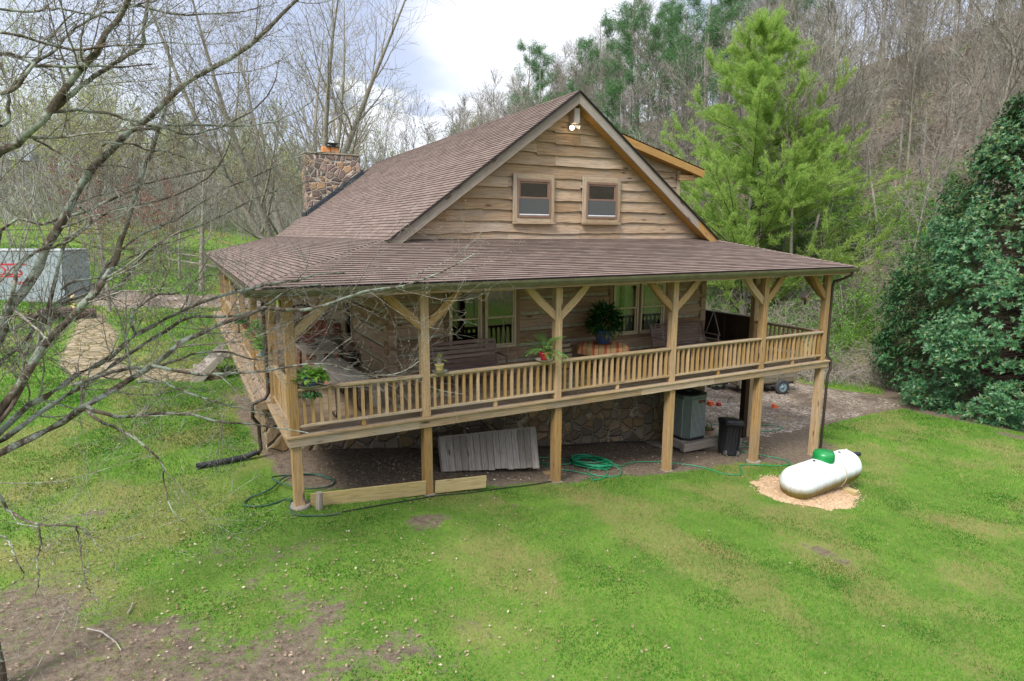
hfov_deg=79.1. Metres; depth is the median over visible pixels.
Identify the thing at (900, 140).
hill tree
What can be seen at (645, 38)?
hill tree
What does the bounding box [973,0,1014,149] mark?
hill tree
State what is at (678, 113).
hill tree
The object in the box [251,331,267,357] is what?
potted plant
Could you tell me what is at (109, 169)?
woodland tree
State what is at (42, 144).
woodland tree
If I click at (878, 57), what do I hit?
hill tree
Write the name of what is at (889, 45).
hill tree
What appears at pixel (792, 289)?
green shrub
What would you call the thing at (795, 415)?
driveway
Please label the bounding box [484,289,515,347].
window
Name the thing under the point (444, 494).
black cable
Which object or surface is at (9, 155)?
distant house
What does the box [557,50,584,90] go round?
hill tree
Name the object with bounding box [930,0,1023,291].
hill tree
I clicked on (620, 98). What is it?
hill tree
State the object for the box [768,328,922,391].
dry brush
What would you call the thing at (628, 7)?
pine tree
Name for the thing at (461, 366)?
porch swing
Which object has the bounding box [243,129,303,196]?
woodland tree
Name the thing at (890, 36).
hill tree
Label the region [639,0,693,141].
pine tree
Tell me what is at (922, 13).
hill tree
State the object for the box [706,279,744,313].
bare shrub
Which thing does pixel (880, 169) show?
ground cover
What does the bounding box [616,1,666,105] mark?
hill tree
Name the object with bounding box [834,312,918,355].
green shrub
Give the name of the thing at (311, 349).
table
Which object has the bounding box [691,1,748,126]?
pine tree
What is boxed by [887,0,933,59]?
hill tree
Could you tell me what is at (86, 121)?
woodland tree
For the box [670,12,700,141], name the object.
hill tree
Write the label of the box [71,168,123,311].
young tree
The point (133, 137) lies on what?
woodland tree
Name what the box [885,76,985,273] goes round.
hill tree
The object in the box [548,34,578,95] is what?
hill tree
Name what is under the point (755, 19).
hill tree
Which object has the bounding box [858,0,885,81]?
hill tree
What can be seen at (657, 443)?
concrete pad
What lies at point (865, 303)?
green shrub
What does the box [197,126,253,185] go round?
woodland tree
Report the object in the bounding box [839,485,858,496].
support block
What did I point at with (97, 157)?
woodland tree
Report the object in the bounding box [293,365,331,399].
potted ivy
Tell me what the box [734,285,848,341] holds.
bare shrub
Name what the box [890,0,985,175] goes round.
hill tree
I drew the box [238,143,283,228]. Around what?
budding sapling
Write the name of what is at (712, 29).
pine tree
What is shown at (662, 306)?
window
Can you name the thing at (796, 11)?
hill tree
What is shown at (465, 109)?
hill tree
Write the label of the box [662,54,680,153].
hill tree
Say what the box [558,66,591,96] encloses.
hill tree
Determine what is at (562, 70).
hill tree
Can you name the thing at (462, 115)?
hill tree
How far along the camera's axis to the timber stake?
11.98 m
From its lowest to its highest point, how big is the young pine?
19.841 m
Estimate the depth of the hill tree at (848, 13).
69.78 m
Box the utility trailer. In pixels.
[707,372,796,393]
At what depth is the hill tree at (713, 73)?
62.47 m
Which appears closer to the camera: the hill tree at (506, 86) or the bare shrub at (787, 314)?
the bare shrub at (787, 314)
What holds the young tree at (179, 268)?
on the ground at (308, 641)
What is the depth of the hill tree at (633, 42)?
72.84 m
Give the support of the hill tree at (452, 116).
on the ground at (308, 641)
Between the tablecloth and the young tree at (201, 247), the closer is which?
the tablecloth
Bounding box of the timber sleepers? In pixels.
[662,433,717,452]
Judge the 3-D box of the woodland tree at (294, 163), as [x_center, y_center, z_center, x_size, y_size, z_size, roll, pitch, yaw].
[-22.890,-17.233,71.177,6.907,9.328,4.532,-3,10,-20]
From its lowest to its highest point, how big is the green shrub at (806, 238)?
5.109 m
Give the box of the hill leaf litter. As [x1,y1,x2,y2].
[649,10,1023,388]
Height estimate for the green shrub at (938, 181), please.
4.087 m
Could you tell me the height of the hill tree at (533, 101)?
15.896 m
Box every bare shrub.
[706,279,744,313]
[706,287,785,349]
[706,289,782,320]
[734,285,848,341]
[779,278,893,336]
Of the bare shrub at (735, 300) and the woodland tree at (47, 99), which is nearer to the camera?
the bare shrub at (735, 300)
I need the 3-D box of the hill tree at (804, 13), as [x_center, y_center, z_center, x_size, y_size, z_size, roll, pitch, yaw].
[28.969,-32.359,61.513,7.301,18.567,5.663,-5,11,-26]
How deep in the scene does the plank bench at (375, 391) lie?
13.70 m
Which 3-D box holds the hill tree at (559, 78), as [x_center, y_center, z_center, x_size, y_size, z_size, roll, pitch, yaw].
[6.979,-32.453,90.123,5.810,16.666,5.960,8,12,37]
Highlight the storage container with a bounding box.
[0,248,91,302]
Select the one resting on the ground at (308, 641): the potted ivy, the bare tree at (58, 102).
the bare tree at (58, 102)
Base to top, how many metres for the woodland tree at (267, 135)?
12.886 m
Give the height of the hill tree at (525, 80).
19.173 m
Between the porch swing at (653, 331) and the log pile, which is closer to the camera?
the porch swing at (653, 331)
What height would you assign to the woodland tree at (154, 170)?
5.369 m
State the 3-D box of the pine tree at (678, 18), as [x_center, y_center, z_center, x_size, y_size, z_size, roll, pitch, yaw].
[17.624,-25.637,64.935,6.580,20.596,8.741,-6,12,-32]
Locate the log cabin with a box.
[190,90,860,510]
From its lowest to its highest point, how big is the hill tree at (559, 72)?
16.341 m
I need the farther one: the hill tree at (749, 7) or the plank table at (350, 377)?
the hill tree at (749, 7)
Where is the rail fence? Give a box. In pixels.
[167,250,215,271]
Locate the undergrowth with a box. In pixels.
[0,153,302,236]
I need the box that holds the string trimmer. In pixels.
[706,397,778,407]
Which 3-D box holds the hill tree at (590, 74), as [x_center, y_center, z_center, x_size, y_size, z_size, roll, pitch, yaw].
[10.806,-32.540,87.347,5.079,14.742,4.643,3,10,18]
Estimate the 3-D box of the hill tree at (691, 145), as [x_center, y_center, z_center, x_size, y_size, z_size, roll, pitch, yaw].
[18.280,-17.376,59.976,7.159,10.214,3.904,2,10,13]
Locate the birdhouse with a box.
[798,283,812,304]
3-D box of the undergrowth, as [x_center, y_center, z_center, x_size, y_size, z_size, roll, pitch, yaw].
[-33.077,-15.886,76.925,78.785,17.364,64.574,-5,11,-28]
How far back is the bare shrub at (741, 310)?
34.85 m
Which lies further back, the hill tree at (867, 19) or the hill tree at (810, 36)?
the hill tree at (867, 19)
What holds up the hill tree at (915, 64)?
on the ground at (308, 641)
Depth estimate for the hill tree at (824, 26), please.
52.34 m
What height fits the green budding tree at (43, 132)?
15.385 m
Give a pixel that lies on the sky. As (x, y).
(455, 45)
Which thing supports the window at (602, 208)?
in the log cabin
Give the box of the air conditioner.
[673,388,706,440]
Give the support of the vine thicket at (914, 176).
on the ground at (308, 641)
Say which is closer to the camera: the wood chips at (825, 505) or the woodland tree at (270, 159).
the wood chips at (825, 505)
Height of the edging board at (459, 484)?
0.359 m
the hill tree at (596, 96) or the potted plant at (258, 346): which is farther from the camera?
the hill tree at (596, 96)
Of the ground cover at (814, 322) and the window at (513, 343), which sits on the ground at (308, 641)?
the ground cover at (814, 322)
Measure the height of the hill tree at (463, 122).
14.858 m
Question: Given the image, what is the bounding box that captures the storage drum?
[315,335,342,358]
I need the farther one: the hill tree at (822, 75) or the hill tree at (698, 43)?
the hill tree at (698, 43)
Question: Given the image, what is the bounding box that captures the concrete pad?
[645,430,741,449]
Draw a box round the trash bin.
[718,417,744,456]
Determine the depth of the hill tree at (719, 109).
61.37 m
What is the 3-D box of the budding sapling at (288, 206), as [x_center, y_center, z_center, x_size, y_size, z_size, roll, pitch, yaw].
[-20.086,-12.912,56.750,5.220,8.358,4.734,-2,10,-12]
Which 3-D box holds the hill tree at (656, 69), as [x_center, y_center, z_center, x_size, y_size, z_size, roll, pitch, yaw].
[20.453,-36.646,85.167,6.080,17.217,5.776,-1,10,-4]
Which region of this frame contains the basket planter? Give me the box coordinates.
[705,421,714,436]
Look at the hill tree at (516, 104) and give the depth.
76.69 m
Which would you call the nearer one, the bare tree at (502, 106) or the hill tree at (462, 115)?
the bare tree at (502, 106)
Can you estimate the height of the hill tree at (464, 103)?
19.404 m
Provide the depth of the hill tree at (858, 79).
36.51 m
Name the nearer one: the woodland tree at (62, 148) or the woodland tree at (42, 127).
the woodland tree at (62, 148)
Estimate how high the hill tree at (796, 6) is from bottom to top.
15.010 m
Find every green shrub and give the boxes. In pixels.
[706,283,730,310]
[730,213,842,255]
[735,238,889,307]
[742,182,865,250]
[747,293,841,345]
[786,314,855,363]
[797,259,931,338]
[799,164,934,229]
[799,179,953,257]
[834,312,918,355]
[847,238,985,319]
[849,197,1013,267]
[875,153,999,211]
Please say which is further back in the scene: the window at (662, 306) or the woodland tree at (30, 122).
the woodland tree at (30, 122)
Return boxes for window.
[341,297,351,341]
[448,291,481,350]
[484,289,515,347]
[517,179,550,217]
[586,182,617,218]
[612,284,639,335]
[639,282,665,333]
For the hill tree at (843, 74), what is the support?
on the ground at (308, 641)
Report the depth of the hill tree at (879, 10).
54.21 m
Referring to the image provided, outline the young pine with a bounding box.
[657,1,927,314]
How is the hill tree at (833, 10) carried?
on the ground at (308, 641)
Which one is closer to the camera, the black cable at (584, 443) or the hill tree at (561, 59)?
the black cable at (584, 443)
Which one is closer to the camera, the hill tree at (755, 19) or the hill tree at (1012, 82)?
the hill tree at (1012, 82)
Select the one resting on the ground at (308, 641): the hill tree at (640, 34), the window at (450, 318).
the hill tree at (640, 34)
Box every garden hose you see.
[539,457,621,480]
[570,442,790,474]
[705,424,782,434]
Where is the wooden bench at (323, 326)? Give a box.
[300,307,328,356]
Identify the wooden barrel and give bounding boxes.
[549,341,571,373]
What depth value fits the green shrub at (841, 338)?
32.88 m
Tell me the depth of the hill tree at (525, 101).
70.86 m
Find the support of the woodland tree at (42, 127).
on the ground at (308, 641)
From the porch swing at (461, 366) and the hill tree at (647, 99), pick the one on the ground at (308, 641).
the hill tree at (647, 99)
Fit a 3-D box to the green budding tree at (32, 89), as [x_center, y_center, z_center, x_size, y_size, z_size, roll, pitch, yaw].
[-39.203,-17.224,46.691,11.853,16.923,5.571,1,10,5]
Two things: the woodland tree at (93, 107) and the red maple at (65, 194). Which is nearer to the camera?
the red maple at (65, 194)
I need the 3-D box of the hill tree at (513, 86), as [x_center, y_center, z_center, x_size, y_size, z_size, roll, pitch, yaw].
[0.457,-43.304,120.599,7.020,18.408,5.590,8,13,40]
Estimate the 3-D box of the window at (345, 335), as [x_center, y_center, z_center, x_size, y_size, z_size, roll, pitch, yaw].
[-5.051,-0.842,19.057,0.118,1.630,1.180,-5,11,-28]
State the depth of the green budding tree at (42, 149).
41.42 m
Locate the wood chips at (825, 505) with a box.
[749,476,858,510]
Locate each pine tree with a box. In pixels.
[503,38,558,112]
[510,38,560,114]
[559,78,598,104]
[564,36,603,97]
[572,7,628,125]
[578,0,672,133]
[591,0,664,108]
[592,65,653,143]
[627,10,683,146]
[633,0,713,158]
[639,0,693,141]
[643,0,691,126]
[659,0,771,204]
[666,0,780,164]
[666,9,740,207]
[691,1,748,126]
[759,0,807,30]
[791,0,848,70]
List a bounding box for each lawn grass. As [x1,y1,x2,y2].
[0,243,254,468]
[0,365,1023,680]
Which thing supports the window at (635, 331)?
in the log cabin
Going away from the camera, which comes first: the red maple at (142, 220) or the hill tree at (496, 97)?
the red maple at (142, 220)
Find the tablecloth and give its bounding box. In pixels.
[576,341,629,357]
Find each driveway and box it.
[24,287,278,309]
[705,383,900,438]
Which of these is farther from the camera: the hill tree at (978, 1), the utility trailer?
the hill tree at (978, 1)
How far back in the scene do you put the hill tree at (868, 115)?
38.21 m
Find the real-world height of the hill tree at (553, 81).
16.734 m
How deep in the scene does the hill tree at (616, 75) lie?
81.25 m
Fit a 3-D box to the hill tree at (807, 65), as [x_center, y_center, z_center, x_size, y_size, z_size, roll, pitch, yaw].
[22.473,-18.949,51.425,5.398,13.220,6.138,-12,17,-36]
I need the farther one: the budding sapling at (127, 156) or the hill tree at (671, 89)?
the hill tree at (671, 89)
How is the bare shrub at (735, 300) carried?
on the ground at (308, 641)
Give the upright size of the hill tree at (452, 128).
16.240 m
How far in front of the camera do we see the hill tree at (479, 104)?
138.45 m
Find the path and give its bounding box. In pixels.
[60,313,220,380]
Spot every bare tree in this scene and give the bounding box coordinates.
[0,0,531,680]
[109,0,458,239]
[362,87,448,171]
[418,119,458,144]
[485,87,522,119]
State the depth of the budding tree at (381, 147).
60.42 m
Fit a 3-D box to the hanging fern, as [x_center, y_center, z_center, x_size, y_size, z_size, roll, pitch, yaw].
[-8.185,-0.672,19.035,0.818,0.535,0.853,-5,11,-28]
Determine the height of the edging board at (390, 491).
0.469 m
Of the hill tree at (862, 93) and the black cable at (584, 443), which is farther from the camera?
the hill tree at (862, 93)
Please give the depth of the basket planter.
20.86 m
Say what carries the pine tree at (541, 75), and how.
on the ground at (308, 641)
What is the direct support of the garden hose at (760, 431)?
on the driveway at (795, 415)
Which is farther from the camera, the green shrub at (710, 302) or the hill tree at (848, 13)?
the hill tree at (848, 13)
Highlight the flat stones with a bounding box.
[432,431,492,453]
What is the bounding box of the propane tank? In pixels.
[779,449,861,499]
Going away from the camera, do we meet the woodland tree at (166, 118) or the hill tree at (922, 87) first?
the hill tree at (922, 87)
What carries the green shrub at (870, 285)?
on the ground at (308, 641)
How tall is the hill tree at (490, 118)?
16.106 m
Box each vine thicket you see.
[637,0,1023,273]
[706,203,1022,375]
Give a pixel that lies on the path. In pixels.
(99, 352)
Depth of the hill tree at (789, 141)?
34.99 m
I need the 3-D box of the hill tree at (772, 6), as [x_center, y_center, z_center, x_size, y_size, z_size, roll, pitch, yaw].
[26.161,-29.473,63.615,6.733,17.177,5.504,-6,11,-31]
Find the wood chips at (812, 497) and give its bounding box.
[754,474,870,509]
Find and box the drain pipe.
[196,449,258,468]
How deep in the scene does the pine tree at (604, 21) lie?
76.22 m
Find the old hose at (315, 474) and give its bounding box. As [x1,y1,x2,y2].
[243,473,340,516]
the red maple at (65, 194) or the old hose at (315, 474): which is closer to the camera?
the old hose at (315, 474)
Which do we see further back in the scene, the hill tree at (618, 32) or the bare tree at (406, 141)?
the hill tree at (618, 32)
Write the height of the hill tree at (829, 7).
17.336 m
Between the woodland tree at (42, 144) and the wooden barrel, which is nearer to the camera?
the wooden barrel
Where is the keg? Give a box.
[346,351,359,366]
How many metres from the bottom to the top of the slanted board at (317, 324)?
0.590 m
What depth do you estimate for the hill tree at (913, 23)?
48.62 m
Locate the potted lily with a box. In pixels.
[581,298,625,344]
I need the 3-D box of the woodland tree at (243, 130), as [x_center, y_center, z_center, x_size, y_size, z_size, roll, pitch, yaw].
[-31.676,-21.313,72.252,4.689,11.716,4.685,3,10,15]
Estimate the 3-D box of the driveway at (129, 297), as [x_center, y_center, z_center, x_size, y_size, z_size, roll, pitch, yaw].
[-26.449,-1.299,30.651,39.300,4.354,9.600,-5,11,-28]
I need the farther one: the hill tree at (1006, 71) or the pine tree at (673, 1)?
the pine tree at (673, 1)
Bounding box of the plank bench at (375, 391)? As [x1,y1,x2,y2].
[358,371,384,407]
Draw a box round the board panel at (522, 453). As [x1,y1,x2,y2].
[437,426,538,472]
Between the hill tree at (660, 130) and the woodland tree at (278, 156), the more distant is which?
the woodland tree at (278, 156)
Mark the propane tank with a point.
(821, 471)
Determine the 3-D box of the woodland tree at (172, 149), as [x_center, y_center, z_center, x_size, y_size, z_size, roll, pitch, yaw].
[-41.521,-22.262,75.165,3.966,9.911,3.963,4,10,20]
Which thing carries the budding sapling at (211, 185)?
on the ground at (308, 641)
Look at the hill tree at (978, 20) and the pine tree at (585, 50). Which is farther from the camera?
the pine tree at (585, 50)
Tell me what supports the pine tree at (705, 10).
on the ground at (308, 641)
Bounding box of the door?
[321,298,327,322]
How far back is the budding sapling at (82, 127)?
54.20 m
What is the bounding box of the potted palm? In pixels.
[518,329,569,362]
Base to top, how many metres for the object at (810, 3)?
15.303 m
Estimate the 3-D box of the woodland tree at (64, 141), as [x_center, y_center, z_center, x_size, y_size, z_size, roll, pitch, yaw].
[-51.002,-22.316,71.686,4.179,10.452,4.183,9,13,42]
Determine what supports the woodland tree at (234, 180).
on the ground at (308, 641)
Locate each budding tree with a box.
[0,0,60,217]
[0,14,127,235]
[0,57,92,243]
[53,38,134,208]
[264,36,422,174]
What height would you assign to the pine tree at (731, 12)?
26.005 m
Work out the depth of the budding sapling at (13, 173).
54.03 m
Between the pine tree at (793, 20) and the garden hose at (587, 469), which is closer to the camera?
the garden hose at (587, 469)
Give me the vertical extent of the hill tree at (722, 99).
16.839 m
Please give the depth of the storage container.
29.96 m
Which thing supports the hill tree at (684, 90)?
on the ground at (308, 641)
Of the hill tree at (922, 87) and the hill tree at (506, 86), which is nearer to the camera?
the hill tree at (922, 87)
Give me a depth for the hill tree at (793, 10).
47.40 m
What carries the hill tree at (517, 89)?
on the ground at (308, 641)
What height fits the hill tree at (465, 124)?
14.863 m
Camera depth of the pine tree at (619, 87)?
61.11 m
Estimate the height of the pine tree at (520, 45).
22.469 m
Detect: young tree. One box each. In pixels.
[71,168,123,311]
[164,134,216,278]
[174,118,228,291]
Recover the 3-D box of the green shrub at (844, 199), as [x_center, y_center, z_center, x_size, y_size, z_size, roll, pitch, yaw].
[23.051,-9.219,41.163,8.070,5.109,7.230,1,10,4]
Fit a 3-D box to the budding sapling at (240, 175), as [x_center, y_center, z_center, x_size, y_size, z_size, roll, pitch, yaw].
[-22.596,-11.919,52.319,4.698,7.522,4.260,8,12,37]
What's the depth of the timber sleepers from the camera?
18.97 m
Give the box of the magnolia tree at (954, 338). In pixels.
[868,87,1023,431]
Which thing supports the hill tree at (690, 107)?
on the ground at (308, 641)
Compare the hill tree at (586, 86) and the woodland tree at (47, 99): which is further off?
the hill tree at (586, 86)
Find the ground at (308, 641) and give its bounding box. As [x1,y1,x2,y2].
[0,15,1023,680]
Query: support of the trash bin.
on the ground at (308, 641)
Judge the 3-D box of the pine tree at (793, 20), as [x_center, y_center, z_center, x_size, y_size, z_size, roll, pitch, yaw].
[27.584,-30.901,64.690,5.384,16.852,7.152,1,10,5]
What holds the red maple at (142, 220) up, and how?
on the ground at (308, 641)
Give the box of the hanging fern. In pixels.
[233,311,249,327]
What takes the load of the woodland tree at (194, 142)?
on the ground at (308, 641)
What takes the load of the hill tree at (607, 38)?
on the ground at (308, 641)
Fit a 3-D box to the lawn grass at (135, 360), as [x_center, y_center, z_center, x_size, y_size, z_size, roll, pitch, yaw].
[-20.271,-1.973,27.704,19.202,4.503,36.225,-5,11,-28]
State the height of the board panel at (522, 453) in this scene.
0.860 m
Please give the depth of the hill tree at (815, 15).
66.42 m
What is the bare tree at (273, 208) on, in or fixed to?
on the ground at (308, 641)
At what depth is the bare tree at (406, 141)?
64.94 m
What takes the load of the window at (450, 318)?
in the log cabin
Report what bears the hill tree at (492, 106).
on the ground at (308, 641)
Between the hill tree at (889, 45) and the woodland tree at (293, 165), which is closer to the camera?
the hill tree at (889, 45)
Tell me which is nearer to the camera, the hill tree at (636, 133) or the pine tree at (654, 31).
the hill tree at (636, 133)
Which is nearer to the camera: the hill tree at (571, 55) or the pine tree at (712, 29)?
the pine tree at (712, 29)
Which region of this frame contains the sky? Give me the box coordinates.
[0,0,1020,183]
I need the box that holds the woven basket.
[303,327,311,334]
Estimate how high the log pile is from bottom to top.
0.626 m
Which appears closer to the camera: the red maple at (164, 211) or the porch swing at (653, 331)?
the porch swing at (653, 331)
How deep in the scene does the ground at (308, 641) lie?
10.75 m
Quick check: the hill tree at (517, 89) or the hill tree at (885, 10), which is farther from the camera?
the hill tree at (517, 89)
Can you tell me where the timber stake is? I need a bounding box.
[315,491,322,510]
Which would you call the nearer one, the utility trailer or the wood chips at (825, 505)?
the wood chips at (825, 505)
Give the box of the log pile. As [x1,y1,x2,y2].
[24,306,96,320]
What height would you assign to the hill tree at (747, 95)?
18.778 m
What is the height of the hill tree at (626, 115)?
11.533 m
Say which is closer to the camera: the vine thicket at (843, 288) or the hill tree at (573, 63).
the vine thicket at (843, 288)
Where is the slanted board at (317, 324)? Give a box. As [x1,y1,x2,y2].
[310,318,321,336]
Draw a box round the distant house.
[0,142,38,188]
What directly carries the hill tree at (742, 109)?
on the ground at (308, 641)
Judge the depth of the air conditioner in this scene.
18.90 m
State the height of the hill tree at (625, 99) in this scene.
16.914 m
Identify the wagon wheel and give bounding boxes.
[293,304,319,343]
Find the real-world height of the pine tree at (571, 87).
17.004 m
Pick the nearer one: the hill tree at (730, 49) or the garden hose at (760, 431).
the garden hose at (760, 431)
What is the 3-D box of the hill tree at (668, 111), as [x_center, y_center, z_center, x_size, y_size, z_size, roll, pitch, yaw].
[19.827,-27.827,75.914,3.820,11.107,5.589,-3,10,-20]
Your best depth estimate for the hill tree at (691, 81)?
64.30 m
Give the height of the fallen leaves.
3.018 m
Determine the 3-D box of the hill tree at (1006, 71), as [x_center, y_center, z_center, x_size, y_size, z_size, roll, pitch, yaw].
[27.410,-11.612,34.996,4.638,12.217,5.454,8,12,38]
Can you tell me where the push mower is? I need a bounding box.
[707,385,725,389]
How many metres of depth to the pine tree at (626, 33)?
66.25 m
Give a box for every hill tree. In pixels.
[439,100,462,136]
[446,119,458,136]
[451,103,474,132]
[456,90,476,132]
[456,115,472,131]
[457,114,474,129]
[459,98,474,125]
[465,58,512,122]
[466,84,489,126]
[469,102,493,128]
[472,93,491,119]
[483,92,507,119]
[490,88,503,120]
[492,84,527,116]
[503,70,524,109]
[503,85,542,114]
[504,63,541,110]
[508,57,535,93]
[508,82,522,112]
[526,90,543,108]
[537,63,566,101]
[545,61,572,98]
[545,63,574,98]
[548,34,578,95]
[548,52,575,93]
[551,53,567,95]
[556,57,597,97]
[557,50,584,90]
[558,33,594,78]
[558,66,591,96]
[565,40,591,83]
[572,45,618,109]
[572,55,603,99]
[582,76,606,110]
[584,40,612,104]
[585,17,624,79]
[594,16,621,116]
[594,53,642,126]
[598,0,667,134]
[600,62,644,128]
[603,0,646,96]
[604,42,629,129]
[610,75,667,142]
[611,95,641,131]
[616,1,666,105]
[616,47,653,140]
[621,56,681,150]
[623,119,650,143]
[627,0,667,140]
[636,3,661,75]
[639,43,674,148]
[641,98,710,206]
[643,20,665,138]
[646,36,721,195]
[650,76,673,124]
[657,59,682,152]
[657,73,732,205]
[660,85,684,149]
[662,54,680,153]
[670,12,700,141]
[671,38,713,143]
[671,68,712,196]
[675,82,720,197]
[677,110,737,177]
[683,85,738,138]
[689,24,711,85]
[692,49,746,219]
[696,22,738,154]
[699,20,744,128]
[703,0,767,180]
[711,16,859,312]
[716,18,796,208]
[734,0,791,86]
[736,65,753,128]
[740,0,797,113]
[744,0,798,31]
[762,0,855,111]
[770,11,843,244]
[776,12,835,293]
[777,0,810,103]
[777,0,815,74]
[778,0,836,99]
[778,28,822,108]
[785,0,845,110]
[795,0,883,239]
[796,1,900,276]
[797,17,872,217]
[799,41,901,306]
[800,0,837,31]
[801,39,835,145]
[805,0,853,32]
[824,0,911,204]
[830,72,899,246]
[838,0,860,50]
[848,0,911,117]
[850,0,869,82]
[853,0,953,136]
[854,0,884,64]
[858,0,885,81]
[860,0,899,103]
[863,0,925,186]
[870,0,961,207]
[873,0,942,171]
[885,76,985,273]
[886,0,1005,158]
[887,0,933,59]
[890,0,952,34]
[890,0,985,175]
[895,0,936,116]
[905,0,937,35]
[919,0,1023,233]
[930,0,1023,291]
[946,0,1016,61]
[947,0,968,109]
[952,0,1023,114]
[954,25,1023,202]
[959,0,990,47]
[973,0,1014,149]
[979,76,1023,200]
[995,0,1023,108]
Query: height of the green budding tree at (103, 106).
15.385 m
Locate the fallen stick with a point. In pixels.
(105, 634)
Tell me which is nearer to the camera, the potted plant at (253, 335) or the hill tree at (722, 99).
the potted plant at (253, 335)
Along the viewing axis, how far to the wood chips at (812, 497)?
15.60 m
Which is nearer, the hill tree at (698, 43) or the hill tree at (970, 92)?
the hill tree at (970, 92)
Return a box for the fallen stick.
[87,628,120,649]
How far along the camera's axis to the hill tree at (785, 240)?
38.85 m
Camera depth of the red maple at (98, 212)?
35.62 m
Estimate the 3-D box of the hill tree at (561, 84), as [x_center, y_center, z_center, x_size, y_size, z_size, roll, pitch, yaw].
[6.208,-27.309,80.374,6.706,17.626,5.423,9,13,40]
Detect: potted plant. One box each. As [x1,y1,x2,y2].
[240,319,261,343]
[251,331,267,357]
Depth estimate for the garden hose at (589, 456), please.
16.92 m
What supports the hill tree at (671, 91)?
on the ground at (308, 641)
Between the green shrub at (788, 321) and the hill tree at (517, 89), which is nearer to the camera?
the green shrub at (788, 321)
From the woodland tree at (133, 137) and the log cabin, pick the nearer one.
the log cabin
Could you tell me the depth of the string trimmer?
26.20 m
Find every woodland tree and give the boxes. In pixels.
[10,94,48,165]
[20,92,62,181]
[29,84,128,196]
[32,118,57,168]
[49,107,84,164]
[49,116,75,177]
[61,80,113,186]
[68,77,113,185]
[73,134,122,176]
[85,121,140,187]
[92,93,151,177]
[118,112,141,172]
[140,153,169,195]
[144,82,190,173]
[155,110,191,178]
[158,118,189,173]
[184,119,206,175]
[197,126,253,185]
[210,167,247,204]
[217,140,255,187]
[225,93,293,184]
[227,112,255,164]
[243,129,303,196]
[259,141,301,202]
[281,140,299,201]
[282,149,317,202]
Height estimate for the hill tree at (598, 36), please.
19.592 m
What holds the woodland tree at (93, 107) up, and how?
on the ground at (308, 641)
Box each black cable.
[342,481,551,511]
[481,420,646,446]
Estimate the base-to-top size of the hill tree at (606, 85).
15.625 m
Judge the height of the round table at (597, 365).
0.737 m
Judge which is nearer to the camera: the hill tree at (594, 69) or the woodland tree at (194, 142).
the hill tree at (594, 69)
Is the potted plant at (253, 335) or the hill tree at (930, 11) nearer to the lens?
the potted plant at (253, 335)
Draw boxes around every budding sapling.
[0,96,48,204]
[26,106,98,206]
[87,116,161,219]
[139,134,207,231]
[170,133,239,227]
[212,157,270,240]
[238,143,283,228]
[266,154,303,226]
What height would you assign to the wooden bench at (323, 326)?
1.350 m
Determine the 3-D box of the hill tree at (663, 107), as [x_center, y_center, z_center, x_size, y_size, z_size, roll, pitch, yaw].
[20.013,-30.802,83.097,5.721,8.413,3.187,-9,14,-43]
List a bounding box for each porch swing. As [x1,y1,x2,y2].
[428,290,508,372]
[648,280,719,348]
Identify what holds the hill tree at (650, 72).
on the ground at (308, 641)
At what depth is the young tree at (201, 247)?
34.62 m
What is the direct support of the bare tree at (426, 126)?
on the ground at (308, 641)
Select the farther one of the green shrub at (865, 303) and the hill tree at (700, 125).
the hill tree at (700, 125)
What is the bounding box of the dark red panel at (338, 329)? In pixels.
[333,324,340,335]
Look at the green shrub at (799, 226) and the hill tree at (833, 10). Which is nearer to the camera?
the green shrub at (799, 226)
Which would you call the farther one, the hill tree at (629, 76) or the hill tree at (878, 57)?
the hill tree at (629, 76)
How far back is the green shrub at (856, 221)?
38.23 m
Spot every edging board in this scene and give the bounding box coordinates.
[310,480,425,505]
[435,475,486,492]
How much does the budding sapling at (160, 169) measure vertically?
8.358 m
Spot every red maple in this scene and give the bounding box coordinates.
[39,150,121,234]
[75,175,143,274]
[121,169,182,266]
[139,173,192,250]
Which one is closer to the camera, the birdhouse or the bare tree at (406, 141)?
the birdhouse
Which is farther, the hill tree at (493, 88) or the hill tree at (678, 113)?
the hill tree at (493, 88)
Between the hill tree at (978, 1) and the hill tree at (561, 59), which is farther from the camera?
the hill tree at (561, 59)
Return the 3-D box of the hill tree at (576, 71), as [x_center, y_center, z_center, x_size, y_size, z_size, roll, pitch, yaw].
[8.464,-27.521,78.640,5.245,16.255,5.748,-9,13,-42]
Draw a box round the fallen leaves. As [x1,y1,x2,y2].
[0,387,1022,680]
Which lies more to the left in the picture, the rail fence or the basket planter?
the rail fence
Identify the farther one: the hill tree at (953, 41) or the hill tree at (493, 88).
the hill tree at (493, 88)
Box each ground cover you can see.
[649,36,1021,256]
[705,191,1023,369]
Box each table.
[295,341,341,369]
[305,357,368,417]
[596,357,615,372]
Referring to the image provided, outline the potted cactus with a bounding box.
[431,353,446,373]

